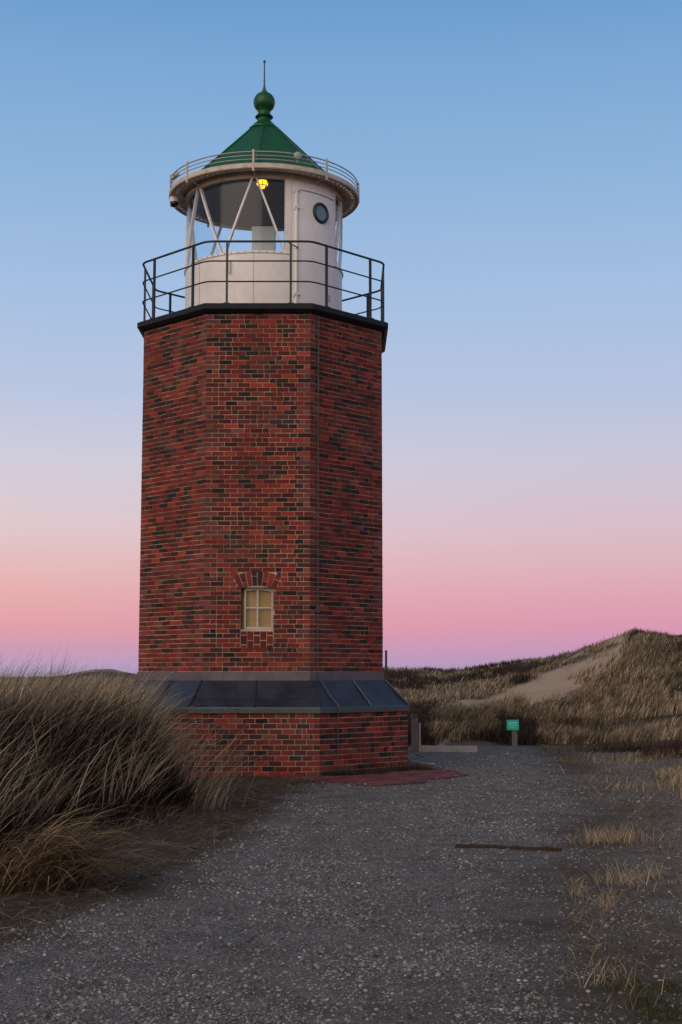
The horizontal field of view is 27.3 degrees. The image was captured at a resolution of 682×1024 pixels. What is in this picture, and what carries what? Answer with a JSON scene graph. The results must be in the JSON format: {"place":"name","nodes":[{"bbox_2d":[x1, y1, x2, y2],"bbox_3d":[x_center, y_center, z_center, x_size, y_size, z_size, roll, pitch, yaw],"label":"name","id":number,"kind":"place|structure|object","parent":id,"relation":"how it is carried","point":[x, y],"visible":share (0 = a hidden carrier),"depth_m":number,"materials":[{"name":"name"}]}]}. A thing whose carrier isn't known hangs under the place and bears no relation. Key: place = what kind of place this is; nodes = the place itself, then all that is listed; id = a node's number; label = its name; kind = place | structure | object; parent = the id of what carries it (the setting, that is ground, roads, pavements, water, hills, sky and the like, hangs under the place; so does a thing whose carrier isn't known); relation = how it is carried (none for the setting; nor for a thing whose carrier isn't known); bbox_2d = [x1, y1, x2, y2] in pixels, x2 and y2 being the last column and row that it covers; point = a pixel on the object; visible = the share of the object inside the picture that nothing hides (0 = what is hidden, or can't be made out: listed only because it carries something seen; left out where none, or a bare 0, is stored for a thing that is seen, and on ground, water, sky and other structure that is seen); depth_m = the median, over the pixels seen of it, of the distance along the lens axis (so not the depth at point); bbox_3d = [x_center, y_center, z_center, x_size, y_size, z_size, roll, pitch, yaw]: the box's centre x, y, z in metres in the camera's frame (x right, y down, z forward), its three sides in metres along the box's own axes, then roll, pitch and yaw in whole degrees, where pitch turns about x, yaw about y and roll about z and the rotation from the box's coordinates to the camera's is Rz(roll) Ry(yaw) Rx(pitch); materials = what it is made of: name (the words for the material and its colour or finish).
{"place":"outdoors","nodes":[
{"label":"outdoors","id":0,"kind":"place"},
{"bbox_2d":[0,633,681,1023],"bbox_3d":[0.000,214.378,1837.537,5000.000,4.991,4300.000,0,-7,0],"label":"ground","id":1,"kind":"structure","parent":0,"point":[548,683],"depth_m":10.02,"materials":[{"name":"grey gravel"}]},
{"bbox_2d":[0,685,205,859],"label":"grass","id":2,"kind":"structure","parent":1,"relation":"on","point":[167,790],"depth_m":15.08,"materials":[{"name":"brown plant"}]},
{"bbox_2d":[0,801,209,897],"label":"grass tussock","id":3,"kind":"object","parent":1,"relation":"on","point":[36,867],"depth_m":10.59,"materials":[{"name":"brown plant"}]},
{"bbox_2d":[0,642,243,840],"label":"marram grass","id":4,"kind":"structure","parent":1,"relation":"on","point":[43,686],"depth_m":16.08,"materials":[{"name":"brown plant"}]},
{"bbox_2d":[156,708,303,810],"bbox_3d":[-1.496,2.987,17.163,1.758,1.288,1.712,4,-8,-33],"label":"grass tussock","id":5,"kind":"object","parent":1,"relation":"on","point":[211,784],"depth_m":17.02,"materials":[{"name":"brown plant"}]},
{"bbox_2d":[126,60,409,775],"bbox_3d":[-1.403,-1.970,25.905,5.200,13.340,5.200,0,-7,0],"label":"lighthouse","id":6,"kind":"object","parent":1,"relation":"on","point":[261,597],"visible":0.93,"depth_m":23.87,"materials":[{"name":"brick"}]},
{"bbox_2d":[169,171,179,186],"bbox_3d":[-3.065,-6.134,25.839,0.186,0.279,0.100,0,-7,0],"label":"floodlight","id":7,"kind":"object","parent":6,"relation":"attached to","point":[172,176],"visible":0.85,"depth_m":25.80,"materials":[{"name":"grey metal"}]},
{"bbox_2d":[170,195,185,207],"bbox_3d":[-3.029,-5.791,26.083,0.314,0.268,0.169,1,-7,-10],"label":"security camera","id":8,"kind":"object","parent":6,"relation":"attached to","point":[174,200],"visible":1,"depth_m":26.01,"materials":[{"name":"white paint"}]},
{"bbox_2d":[241,588,272,628],"bbox_3d":[-1.398,1.605,23.475,0.536,0.726,0.100,0,-7,0],"label":"window","id":9,"kind":"structure","parent":6,"relation":"in","point":[257,603],"depth_m":23.49,"materials":[{"name":"paint"}]},
{"bbox_2d":[294,152,301,162],"bbox_3d":[-0.762,-6.257,24.718,0.140,0.190,0.061,3,-7,-22],"label":"antenna disc","id":10,"kind":"object","parent":6,"relation":"attached to","point":[297,156],"visible":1,"depth_m":24.70,"materials":[{"name":"grey metal"}]},
{"bbox_2d":[289,187,334,307],"bbox_3d":[-0.501,-4.638,25.099,1.116,2.252,0.168,6,-9,-41],"label":"door","id":11,"kind":"structure","parent":6,"relation":"in","point":[313,213],"depth_m":25.07,"materials":[{"name":"paint"}]},
{"bbox_2d":[0,743,681,1011],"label":"dry grass litter","id":12,"kind":"object","parent":1,"relation":"on","point":[159,813],"visible":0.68,"depth_m":13.18,"materials":[{"name":"brown plant"}]},
{"bbox_2d":[3,626,681,745],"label":"dune grass","id":13,"kind":"structure","parent":1,"relation":"on","point":[540,722],"depth_m":41.46,"materials":[{"name":"brown plant"}]},
{"bbox_2d":[385,650,386,679],"bbox_3d":[0.905,3.881,28.039,0.048,2.215,0.048,-3,-7,22],"label":"metal pole","id":14,"kind":"object","parent":1,"relation":"on","point":[385,664],"visible":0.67,"depth_m":28.12,"materials":[{"name":"grey metal"}]},
{"bbox_2d":[411,714,420,751],"bbox_3d":[1.583,4.737,29.701,0.213,0.900,0.166,0,-7,0],"label":"wooden post","id":15,"kind":"object","parent":1,"relation":"on","point":[415,724],"visible":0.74,"depth_m":29.65,"materials":[{"name":"grey wood"}]},
{"bbox_2d":[455,844,561,850],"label":"timber beam","id":16,"kind":"structure","parent":1,"relation":"on","point":[517,847],"depth_m":13.03,"materials":[{"name":"brown wood"}]},
{"bbox_2d":[507,720,518,745],"bbox_3d":[3.945,5.125,32.219,0.280,0.695,0.108,0,-7,0],"label":"information sign","id":17,"kind":"object","parent":1,"relation":"on","point":[513,725],"visible":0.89,"depth_m":32.19,"materials":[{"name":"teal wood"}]},
{"bbox_2d":[552,876,594,897],"bbox_3d":[1.724,2.713,10.198,0.306,0.181,0.340,3,-7,-22],"label":"grass tuft","id":18,"kind":"object","parent":1,"relation":"on","point":[578,888],"visible":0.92,"depth_m":10.21,"materials":[{"name":"brown plant"}]},
{"bbox_2d":[556,950,638,991],"bbox_3d":[1.347,2.382,7.339,0.478,0.203,0.377,0,-7,0],"label":"grass tuft","id":19,"kind":"object","parent":1,"relation":"on","point":[602,974],"visible":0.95,"depth_m":7.32,"materials":[{"name":"brown plant"}]},
{"bbox_2d":[550,821,659,844],"bbox_3d":[2.599,3.107,13.625,0.967,0.243,0.956,-5,-8,36],"label":"grass tuft","id":20,"kind":"object","parent":1,"relation":"on","point":[588,835],"visible":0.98,"depth_m":13.62,"materials":[{"name":"beige plant"}]},
{"bbox_2d":[575,880,640,908],"bbox_3d":[1.840,2.638,9.681,0.490,0.209,0.384,0,-7,0],"label":"grass tuft","id":21,"kind":"object","parent":1,"relation":"on","point":[611,900],"visible":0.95,"depth_m":9.69,"materials":[{"name":"brown plant"}]},
{"bbox_2d":[549,748,681,801],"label":"grass mat","id":22,"kind":"object","parent":1,"relation":"on","point":[672,772],"depth_m":21.72,"materials":[{"name":"brown plant"}]},
{"bbox_2d":[577,857,656,887],"bbox_3d":[2.127,2.787,10.919,0.708,0.227,0.627,0,-7,0],"label":"grass tuft","id":23,"kind":"object","parent":1,"relation":"on","point":[627,879],"visible":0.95,"depth_m":10.84,"materials":[{"name":"brown plant"}]},
{"bbox_2d":[606,973,681,1023],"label":"moss","id":24,"kind":"object","parent":1,"relation":"on","point":[676,989],"visible":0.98,"depth_m":6.91,"materials":[{"name":"green plant"}]},
{"bbox_2d":[624,859,666,879],"bbox_3d":[2.439,2.839,11.141,0.461,0.175,0.466,0,-7,0],"label":"grass tuft","id":25,"kind":"object","parent":1,"relation":"on","point":[659,875],"visible":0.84,"depth_m":11.16,"materials":[{"name":"brown plant"}]},
{"bbox_2d":[0,748,681,1023],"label":"gravel","id":26,"kind":"structure","parent":0,"point":[410,966],"depth_m":8.72,"materials":[{"name":"grey gravel"}]},
{"bbox_2d":[0,0,681,676],"label":"sky","id":27,"kind":"structure","parent":0,"point":[516,164],"materials":[{"name":"blue"}]},
{"bbox_2d":[243,763,468,786],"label":"brick pavement","id":28,"kind":"structure","parent":0,"point":[404,777],"depth_m":22.06,"materials":[{"name":"red brick"}]},
{"bbox_2d":[323,765,445,774],"bbox_3d":[0.730,4.247,23.062,2.331,0.078,0.809,6,-9,-42],"label":"moss strip","id":29,"kind":"object","parent":28,"relation":"on","point":[378,770],"visible":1,"depth_m":23.04,"materials":[{"name":"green plant"}]},
{"bbox_2d":[418,745,476,751],"bbox_3d":[2.260,5.070,29.888,1.281,0.183,0.106,0,-7,2],"label":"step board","id":30,"kind":"object","parent":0,"point":[438,748],"visible":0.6,"depth_m":29.84,"materials":[{"name":"grey wood"}]},
{"bbox_2d":[543,737,681,761],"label":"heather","id":31,"kind":"object","parent":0,"point":[665,747],"visible":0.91,"depth_m":28.72,"materials":[{"name":"brown plant"}]}
]}

